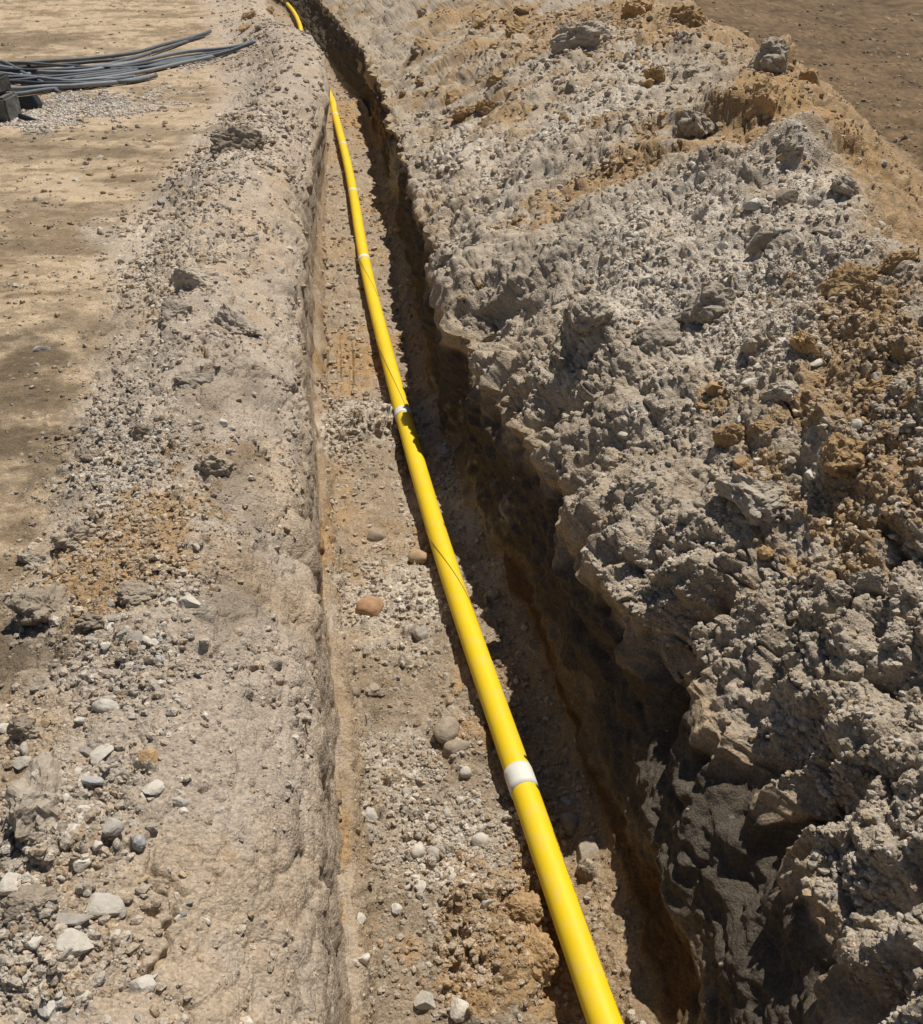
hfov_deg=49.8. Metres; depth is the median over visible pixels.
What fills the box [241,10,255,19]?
earth clod
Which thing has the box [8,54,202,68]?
conduit
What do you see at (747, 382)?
stone
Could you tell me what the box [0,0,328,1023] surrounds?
spoil bank
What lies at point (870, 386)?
earth clod
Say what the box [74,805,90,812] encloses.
stone
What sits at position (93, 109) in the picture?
grey gravel patch
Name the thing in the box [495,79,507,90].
earth clod
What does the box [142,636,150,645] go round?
stone
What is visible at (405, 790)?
stone
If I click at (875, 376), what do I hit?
stone
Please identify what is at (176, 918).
stone
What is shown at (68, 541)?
earth clod
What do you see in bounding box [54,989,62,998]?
stone
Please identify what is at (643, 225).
stone
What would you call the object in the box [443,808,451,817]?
pebble
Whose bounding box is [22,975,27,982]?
stone
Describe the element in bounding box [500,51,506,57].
earth clod
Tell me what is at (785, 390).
earth clod
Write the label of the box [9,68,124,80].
conduit
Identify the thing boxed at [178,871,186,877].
stone
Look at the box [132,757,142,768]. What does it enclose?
stone
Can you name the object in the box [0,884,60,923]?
earth clod
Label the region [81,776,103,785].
stone
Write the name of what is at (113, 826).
stone
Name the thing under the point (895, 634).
earth clod
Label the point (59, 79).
conduit
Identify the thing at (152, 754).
stone
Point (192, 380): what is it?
earth clod
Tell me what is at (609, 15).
earth clod
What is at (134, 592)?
earth clod
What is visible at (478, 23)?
earth clod
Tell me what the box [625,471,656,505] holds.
earth clod
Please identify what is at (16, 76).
conduit
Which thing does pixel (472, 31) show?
earth clod
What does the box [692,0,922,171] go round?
ground
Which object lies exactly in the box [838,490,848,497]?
earth clod
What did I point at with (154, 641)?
stone
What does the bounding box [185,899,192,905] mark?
stone
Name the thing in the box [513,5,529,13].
earth clod
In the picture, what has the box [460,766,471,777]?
pebble
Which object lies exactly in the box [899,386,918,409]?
earth clod
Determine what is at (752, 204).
stone
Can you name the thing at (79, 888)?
stone
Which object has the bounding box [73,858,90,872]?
stone
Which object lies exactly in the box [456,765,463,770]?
stone
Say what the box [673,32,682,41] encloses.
earth clod
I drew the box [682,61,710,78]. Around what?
earth clod
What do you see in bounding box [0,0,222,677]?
ground
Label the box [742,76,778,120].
earth clod
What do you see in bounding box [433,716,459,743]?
pebble
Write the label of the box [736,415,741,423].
stone
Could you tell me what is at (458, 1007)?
stone
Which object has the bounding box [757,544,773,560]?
earth clod
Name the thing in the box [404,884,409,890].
pebble
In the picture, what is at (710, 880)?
trench
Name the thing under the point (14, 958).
loose gravel
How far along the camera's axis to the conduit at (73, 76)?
10.44 m
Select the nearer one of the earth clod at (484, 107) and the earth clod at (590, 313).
the earth clod at (590, 313)
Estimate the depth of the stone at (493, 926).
2.67 m
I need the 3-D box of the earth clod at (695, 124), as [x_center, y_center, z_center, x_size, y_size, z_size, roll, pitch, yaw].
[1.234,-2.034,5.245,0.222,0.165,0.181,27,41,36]
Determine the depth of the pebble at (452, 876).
2.82 m
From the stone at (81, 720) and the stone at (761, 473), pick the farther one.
the stone at (761, 473)
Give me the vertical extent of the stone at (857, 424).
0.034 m
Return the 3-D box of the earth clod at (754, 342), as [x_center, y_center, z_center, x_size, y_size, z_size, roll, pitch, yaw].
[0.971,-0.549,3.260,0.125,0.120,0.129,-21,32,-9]
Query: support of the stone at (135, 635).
on the spoil bank
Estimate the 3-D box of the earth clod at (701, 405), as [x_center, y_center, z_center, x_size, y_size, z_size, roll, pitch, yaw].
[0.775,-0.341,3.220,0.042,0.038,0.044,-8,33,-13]
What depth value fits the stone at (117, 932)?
1.78 m
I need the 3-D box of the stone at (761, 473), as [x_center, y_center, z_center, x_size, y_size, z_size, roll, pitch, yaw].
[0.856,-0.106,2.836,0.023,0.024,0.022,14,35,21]
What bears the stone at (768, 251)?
on the spoil heap
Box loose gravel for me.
[0,0,922,1023]
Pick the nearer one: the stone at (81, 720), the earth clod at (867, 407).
the stone at (81, 720)
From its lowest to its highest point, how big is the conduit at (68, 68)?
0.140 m
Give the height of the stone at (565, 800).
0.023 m
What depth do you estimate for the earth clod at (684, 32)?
7.65 m
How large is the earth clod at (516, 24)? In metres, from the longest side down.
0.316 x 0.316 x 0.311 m
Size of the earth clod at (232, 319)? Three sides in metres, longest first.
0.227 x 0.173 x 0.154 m
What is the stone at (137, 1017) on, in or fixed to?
on the spoil bank
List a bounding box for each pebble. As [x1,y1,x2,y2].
[91,699,119,712]
[352,687,360,697]
[356,595,383,616]
[367,528,386,541]
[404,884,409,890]
[408,549,428,563]
[411,843,424,858]
[427,846,439,861]
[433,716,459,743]
[442,739,470,757]
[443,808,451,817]
[447,872,455,883]
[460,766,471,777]
[471,832,488,845]
[559,812,579,835]
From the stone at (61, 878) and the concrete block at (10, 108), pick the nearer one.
the stone at (61, 878)
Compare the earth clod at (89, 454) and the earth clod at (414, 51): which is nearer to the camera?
the earth clod at (89, 454)
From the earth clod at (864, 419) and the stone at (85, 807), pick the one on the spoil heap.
the earth clod at (864, 419)
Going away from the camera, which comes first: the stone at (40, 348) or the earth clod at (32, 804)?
the earth clod at (32, 804)
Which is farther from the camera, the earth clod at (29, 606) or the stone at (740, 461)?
the stone at (740, 461)
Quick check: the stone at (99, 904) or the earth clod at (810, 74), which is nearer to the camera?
the stone at (99, 904)
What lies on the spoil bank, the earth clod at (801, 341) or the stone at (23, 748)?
the stone at (23, 748)
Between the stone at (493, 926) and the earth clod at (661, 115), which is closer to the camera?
the stone at (493, 926)
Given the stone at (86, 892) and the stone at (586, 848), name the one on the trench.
the stone at (586, 848)
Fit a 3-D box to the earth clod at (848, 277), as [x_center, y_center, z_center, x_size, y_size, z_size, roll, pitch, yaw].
[1.252,-0.714,3.193,0.201,0.172,0.152,19,37,28]
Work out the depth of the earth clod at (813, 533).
2.65 m
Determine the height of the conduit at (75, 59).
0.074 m
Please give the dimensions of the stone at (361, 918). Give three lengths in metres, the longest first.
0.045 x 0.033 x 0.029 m
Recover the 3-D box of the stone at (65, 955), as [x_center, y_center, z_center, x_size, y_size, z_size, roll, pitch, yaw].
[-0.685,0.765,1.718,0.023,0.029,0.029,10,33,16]
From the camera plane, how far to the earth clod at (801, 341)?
3.03 m
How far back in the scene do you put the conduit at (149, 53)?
11.88 m
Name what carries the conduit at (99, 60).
on the ground at (40, 414)
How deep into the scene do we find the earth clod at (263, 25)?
12.72 m
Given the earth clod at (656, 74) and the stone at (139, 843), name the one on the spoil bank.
the stone at (139, 843)
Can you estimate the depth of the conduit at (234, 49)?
11.59 m
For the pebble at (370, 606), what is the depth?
3.90 m
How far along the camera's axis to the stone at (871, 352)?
2.84 m
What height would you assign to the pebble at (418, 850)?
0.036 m
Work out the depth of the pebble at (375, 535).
4.37 m
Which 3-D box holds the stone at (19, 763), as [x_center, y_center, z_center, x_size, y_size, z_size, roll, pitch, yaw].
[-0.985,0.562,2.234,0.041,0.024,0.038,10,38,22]
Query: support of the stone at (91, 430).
on the spoil bank
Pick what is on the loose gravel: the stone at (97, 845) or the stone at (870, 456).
the stone at (97, 845)
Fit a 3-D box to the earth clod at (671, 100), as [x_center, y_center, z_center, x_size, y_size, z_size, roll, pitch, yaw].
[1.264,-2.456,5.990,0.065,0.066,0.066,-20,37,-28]
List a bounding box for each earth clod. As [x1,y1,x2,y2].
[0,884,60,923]
[4,582,67,626]
[4,751,72,845]
[6,714,45,739]
[15,550,46,566]
[50,525,96,552]
[73,611,103,628]
[77,448,104,462]
[114,580,158,605]
[131,422,155,440]
[159,299,192,326]
[171,267,228,292]
[173,373,213,387]
[193,454,234,477]
[208,303,262,335]
[209,125,266,153]
[238,24,251,32]
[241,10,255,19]
[254,22,269,31]
[265,6,274,14]
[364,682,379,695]
[399,90,405,98]
[410,45,420,56]
[414,36,427,48]
[414,79,423,86]
[416,8,426,16]
[445,88,459,105]
[451,105,475,121]
[468,28,475,33]
[470,17,487,28]
[475,99,499,115]
[486,72,502,86]
[489,24,498,30]
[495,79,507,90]
[500,15,510,23]
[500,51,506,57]
[502,890,543,925]
[505,15,530,37]
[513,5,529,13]
[519,923,559,986]
[549,20,614,54]
[552,25,562,36]
[558,113,568,122]
[564,79,578,93]
[571,294,617,332]
[600,12,613,20]
[620,0,653,19]
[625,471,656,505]
[629,317,681,352]
[638,78,653,87]
[643,65,665,82]
[658,111,666,119]
[665,97,675,104]
[668,2,688,16]
[669,85,677,90]
[670,4,707,27]
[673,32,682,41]
[674,282,735,324]
[677,107,683,115]
[678,107,714,139]
[680,30,688,36]
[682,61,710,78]
[693,401,707,408]
[712,423,746,450]
[714,472,792,525]
[741,323,770,355]
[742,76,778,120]
[747,36,789,73]
[749,419,780,434]
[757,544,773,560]
[761,380,798,404]
[777,141,803,155]
[789,328,819,355]
[799,67,818,84]
[802,159,809,166]
[810,530,816,536]
[817,260,881,302]
[820,432,867,478]
[824,579,853,607]
[830,176,859,197]
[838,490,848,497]
[847,566,888,595]
[856,375,892,394]
[859,416,868,424]
[862,401,872,412]
[875,249,919,273]
[879,621,914,650]
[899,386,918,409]
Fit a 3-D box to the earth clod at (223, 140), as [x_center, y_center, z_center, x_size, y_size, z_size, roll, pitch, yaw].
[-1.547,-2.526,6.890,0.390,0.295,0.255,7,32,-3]
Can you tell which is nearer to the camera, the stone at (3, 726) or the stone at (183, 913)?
the stone at (183, 913)
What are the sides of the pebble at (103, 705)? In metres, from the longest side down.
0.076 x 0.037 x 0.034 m
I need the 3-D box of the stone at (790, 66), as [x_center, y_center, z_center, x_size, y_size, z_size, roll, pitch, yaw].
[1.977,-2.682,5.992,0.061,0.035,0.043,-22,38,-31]
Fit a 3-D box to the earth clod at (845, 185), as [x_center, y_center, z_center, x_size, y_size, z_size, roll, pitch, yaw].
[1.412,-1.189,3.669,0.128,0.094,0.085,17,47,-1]
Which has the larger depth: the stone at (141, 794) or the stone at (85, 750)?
the stone at (85, 750)
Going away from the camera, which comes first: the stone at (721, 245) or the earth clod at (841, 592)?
the earth clod at (841, 592)
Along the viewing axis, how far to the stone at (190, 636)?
2.47 m
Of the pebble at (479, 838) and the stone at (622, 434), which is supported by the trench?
the pebble at (479, 838)
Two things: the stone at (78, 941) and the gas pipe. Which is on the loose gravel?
the stone at (78, 941)
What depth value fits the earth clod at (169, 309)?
4.30 m
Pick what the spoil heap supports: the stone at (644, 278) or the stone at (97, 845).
the stone at (644, 278)
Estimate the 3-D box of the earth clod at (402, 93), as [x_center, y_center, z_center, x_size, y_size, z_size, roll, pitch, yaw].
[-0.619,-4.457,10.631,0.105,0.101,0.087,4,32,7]
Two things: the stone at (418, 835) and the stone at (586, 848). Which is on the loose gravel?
the stone at (418, 835)
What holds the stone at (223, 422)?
on the spoil bank
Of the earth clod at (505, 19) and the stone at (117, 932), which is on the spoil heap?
the earth clod at (505, 19)
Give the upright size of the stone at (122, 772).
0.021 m
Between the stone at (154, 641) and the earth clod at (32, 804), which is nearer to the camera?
the earth clod at (32, 804)
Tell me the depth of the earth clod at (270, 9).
16.82 m
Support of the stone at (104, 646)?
on the spoil bank
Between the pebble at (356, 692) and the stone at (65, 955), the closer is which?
the stone at (65, 955)
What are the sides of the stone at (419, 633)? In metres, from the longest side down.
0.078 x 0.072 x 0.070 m
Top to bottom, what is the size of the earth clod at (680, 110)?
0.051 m
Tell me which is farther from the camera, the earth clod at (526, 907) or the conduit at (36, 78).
the conduit at (36, 78)
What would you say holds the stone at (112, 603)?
on the spoil bank
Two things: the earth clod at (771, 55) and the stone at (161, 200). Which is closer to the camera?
the earth clod at (771, 55)
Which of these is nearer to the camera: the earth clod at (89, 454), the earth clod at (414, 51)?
the earth clod at (89, 454)
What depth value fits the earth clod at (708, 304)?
3.52 m
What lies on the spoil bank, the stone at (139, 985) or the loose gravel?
the stone at (139, 985)
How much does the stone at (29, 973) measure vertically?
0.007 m
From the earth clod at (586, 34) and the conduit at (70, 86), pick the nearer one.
the earth clod at (586, 34)
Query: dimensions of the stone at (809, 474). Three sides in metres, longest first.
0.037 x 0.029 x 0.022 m
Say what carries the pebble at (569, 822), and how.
on the trench
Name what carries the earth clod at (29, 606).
on the spoil bank
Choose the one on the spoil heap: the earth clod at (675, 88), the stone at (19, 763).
the earth clod at (675, 88)
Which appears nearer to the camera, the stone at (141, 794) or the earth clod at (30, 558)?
the stone at (141, 794)
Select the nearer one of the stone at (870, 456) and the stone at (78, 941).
the stone at (78, 941)
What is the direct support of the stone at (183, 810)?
on the spoil bank
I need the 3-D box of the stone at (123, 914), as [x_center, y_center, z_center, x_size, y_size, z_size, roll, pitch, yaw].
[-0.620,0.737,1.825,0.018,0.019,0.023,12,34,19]
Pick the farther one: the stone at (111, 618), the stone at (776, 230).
the stone at (776, 230)
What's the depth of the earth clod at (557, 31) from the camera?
9.82 m
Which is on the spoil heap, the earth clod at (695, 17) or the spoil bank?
the earth clod at (695, 17)
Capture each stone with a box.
[0,723,8,732]
[0,872,20,895]
[3,858,20,865]
[13,756,31,769]
[19,741,27,754]
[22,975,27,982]
[27,969,31,976]
[28,935,42,949]
[33,346,50,351]
[35,854,44,859]
[37,999,58,1018]
[54,912,92,925]
[54,928,94,956]
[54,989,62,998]
[55,865,68,869]
[56,875,64,881]
[59,947,72,961]
[63,793,69,801]
[68,823,79,832]
[73,716,87,723]
[73,766,82,771]
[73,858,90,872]
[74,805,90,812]
[75,883,83,893]
[77,990,91,998]
[78,746,91,756]
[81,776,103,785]
[83,889,90,895]
[86,892,124,918]
[89,427,95,434]
[90,743,114,763]
[92,840,102,850]
[100,641,110,650]
[102,817,124,835]
[103,1014,110,1023]
[107,614,115,620]
[108,601,115,606]
[114,769,129,777]
[114,929,120,935]
[116,628,126,637]
[117,909,126,918]
[119,940,127,946]
[125,630,141,642]
[125,854,134,861]
[127,930,132,944]
[127,974,155,993]
[128,713,135,718]
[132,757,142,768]
[132,834,146,851]
[134,1013,140,1022]
[137,748,159,762]
[138,874,149,882]
[139,792,145,797]
[141,779,164,794]
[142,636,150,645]
[149,457,157,464]
[151,638,158,645]
[152,684,160,690]
[153,959,162,969]
[157,197,165,203]
[164,596,176,605]
[171,796,189,806]
[173,914,180,922]
[178,594,200,607]
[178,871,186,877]
[179,807,187,813]
[179,909,186,917]
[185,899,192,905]
[186,634,194,639]
[218,418,227,426]
[357,912,365,924]
[358,953,369,966]
[364,806,377,822]
[391,903,401,914]
[402,788,408,794]
[412,626,427,640]
[413,991,435,1009]
[414,830,421,838]
[415,880,425,891]
[450,997,468,1022]
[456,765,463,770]
[481,899,496,908]
[487,923,499,932]
[560,796,572,805]
[576,837,599,861]
[617,431,627,439]
[640,222,646,228]
[640,275,650,281]
[704,381,722,396]
[715,242,728,249]
[733,455,749,467]
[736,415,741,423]
[741,378,756,387]
[742,198,760,209]
[746,231,776,252]
[753,458,759,464]
[758,198,763,206]
[758,471,765,477]
[765,249,771,254]
[772,227,781,233]
[775,188,798,206]
[776,153,786,161]
[783,298,790,303]
[787,63,793,69]
[805,469,813,480]
[810,358,822,366]
[812,225,829,234]
[851,419,862,429]
[867,453,874,458]
[868,349,875,355]
[871,372,882,379]
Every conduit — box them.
[0,30,211,65]
[0,40,255,74]
[0,60,60,92]
[0,61,154,71]
[0,71,135,80]
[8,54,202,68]
[8,75,31,78]
[8,75,149,91]
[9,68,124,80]
[10,72,157,83]
[10,76,133,84]
[12,50,239,78]
[15,87,87,95]
[16,36,204,67]
[20,61,127,74]
[35,57,189,80]
[36,46,248,75]
[72,40,253,78]
[101,40,191,63]
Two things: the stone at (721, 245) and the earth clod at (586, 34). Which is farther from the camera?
the earth clod at (586, 34)
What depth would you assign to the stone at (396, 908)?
2.79 m
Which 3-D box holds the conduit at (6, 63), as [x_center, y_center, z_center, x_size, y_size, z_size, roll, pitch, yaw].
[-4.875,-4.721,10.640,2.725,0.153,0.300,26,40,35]
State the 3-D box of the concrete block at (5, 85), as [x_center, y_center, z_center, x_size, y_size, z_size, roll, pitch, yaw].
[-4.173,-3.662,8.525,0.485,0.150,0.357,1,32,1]
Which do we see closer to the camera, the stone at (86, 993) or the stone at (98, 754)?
the stone at (86, 993)
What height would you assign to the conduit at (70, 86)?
0.072 m
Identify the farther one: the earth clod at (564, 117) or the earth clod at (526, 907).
the earth clod at (564, 117)
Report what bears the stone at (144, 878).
on the spoil bank
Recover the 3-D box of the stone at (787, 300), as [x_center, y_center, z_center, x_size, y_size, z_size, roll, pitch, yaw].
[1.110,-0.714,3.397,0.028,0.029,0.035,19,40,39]
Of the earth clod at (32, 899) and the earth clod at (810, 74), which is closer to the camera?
the earth clod at (32, 899)
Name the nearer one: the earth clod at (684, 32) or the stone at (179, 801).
the stone at (179, 801)
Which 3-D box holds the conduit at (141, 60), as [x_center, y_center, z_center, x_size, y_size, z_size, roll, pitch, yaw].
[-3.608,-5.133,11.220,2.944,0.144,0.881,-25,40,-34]
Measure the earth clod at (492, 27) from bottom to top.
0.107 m
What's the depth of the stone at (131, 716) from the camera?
2.24 m
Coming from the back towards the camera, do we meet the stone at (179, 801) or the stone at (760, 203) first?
the stone at (760, 203)
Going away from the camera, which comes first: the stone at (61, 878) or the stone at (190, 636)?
the stone at (61, 878)
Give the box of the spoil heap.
[321,0,922,1023]
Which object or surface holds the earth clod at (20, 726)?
on the spoil bank
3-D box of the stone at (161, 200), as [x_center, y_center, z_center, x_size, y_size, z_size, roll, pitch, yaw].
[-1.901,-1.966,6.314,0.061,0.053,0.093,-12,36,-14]
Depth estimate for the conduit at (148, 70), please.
11.05 m
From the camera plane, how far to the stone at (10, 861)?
1.95 m
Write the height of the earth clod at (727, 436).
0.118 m
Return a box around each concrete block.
[0,73,10,93]
[0,92,21,121]
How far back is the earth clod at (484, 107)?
8.01 m
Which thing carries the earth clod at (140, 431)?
on the spoil bank
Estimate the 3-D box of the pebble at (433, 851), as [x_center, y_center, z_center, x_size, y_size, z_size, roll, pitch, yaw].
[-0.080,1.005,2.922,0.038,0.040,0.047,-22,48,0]
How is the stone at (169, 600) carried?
on the spoil bank
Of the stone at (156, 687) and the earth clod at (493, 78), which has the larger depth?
the earth clod at (493, 78)
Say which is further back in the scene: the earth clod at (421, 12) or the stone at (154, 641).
the earth clod at (421, 12)
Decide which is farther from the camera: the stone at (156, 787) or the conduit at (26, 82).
the conduit at (26, 82)
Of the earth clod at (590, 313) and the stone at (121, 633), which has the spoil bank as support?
the stone at (121, 633)
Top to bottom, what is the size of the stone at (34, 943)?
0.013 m
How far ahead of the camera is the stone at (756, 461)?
2.88 m
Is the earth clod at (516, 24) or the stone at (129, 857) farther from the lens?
the earth clod at (516, 24)
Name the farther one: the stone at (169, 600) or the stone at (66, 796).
the stone at (169, 600)
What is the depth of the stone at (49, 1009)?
1.64 m
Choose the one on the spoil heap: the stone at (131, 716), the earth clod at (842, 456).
the earth clod at (842, 456)
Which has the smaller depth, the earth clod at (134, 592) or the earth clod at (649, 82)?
the earth clod at (134, 592)
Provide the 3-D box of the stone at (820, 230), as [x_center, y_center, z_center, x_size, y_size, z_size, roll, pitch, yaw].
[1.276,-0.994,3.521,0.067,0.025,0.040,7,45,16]
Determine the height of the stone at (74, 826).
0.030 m
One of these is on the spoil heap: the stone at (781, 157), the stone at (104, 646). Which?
the stone at (781, 157)
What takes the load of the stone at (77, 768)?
on the spoil bank
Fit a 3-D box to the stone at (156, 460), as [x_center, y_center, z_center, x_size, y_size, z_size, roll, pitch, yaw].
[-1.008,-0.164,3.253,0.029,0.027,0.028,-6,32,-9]
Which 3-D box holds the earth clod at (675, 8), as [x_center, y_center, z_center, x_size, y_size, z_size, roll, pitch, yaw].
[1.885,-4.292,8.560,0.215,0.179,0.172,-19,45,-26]
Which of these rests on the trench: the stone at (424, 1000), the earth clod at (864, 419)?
the stone at (424, 1000)
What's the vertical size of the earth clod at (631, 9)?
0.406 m
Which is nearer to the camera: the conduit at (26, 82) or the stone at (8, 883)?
the stone at (8, 883)
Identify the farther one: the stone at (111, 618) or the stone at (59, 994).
the stone at (111, 618)
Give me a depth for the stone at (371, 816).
3.05 m
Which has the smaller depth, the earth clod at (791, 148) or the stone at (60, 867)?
the stone at (60, 867)
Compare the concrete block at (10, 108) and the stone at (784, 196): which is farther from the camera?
the concrete block at (10, 108)
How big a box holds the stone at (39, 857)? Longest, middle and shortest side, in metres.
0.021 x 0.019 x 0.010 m
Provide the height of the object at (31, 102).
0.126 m
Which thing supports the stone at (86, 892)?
on the spoil bank
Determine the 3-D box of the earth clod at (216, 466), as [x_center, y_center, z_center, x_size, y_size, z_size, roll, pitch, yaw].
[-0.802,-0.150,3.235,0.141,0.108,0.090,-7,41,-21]
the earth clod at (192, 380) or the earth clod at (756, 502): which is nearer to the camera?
the earth clod at (756, 502)
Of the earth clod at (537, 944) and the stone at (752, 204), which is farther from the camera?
the stone at (752, 204)
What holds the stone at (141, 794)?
on the spoil bank
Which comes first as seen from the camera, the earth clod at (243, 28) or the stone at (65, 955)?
the stone at (65, 955)
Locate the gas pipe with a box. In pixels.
[281,0,623,1023]
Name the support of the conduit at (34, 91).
on the ground at (40, 414)
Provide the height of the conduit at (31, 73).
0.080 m
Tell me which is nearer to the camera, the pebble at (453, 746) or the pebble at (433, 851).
the pebble at (433, 851)
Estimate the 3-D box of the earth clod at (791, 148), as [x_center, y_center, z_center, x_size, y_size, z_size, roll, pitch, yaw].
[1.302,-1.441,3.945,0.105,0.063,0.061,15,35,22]
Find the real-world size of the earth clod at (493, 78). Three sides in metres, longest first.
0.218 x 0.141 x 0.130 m
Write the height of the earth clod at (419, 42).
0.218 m
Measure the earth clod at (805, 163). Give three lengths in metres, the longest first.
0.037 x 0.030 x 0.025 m
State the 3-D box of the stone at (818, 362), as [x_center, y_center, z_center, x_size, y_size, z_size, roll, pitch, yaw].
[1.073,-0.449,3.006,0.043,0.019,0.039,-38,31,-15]
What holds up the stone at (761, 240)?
on the spoil heap
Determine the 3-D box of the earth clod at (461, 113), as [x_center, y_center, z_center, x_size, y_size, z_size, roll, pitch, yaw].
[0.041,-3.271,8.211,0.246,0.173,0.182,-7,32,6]
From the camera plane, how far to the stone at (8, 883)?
1.89 m
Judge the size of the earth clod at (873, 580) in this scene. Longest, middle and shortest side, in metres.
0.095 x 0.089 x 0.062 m
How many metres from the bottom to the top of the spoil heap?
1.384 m
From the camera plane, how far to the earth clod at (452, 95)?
9.17 m
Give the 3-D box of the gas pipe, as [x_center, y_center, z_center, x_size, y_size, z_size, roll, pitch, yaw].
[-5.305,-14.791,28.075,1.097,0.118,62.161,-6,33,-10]
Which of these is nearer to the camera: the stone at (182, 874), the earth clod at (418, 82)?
the stone at (182, 874)
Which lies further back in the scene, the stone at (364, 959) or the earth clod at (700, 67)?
the earth clod at (700, 67)
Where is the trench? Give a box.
[266,0,894,1023]
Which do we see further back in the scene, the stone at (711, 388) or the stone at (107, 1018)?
the stone at (711, 388)
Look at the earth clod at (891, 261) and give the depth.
3.08 m
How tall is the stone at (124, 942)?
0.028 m
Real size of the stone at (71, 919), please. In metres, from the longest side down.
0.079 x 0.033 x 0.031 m
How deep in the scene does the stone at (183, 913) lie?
1.86 m
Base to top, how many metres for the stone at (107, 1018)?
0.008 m
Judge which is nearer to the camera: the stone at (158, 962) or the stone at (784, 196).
the stone at (158, 962)
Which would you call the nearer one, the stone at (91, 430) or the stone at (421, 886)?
the stone at (421, 886)
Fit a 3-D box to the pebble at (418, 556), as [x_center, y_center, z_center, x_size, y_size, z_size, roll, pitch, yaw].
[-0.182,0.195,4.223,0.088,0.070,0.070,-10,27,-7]
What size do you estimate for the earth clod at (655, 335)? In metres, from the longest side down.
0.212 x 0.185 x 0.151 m
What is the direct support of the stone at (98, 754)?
on the spoil bank
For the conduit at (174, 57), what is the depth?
11.59 m
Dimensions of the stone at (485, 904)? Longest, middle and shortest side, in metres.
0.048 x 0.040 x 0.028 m
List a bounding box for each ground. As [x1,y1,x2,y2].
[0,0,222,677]
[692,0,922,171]
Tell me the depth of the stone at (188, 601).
2.56 m
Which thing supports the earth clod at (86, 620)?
on the spoil bank
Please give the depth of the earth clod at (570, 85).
7.26 m
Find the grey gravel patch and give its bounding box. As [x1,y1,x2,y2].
[0,56,232,134]
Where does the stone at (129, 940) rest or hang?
on the spoil bank
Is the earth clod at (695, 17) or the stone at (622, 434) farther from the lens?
the earth clod at (695, 17)

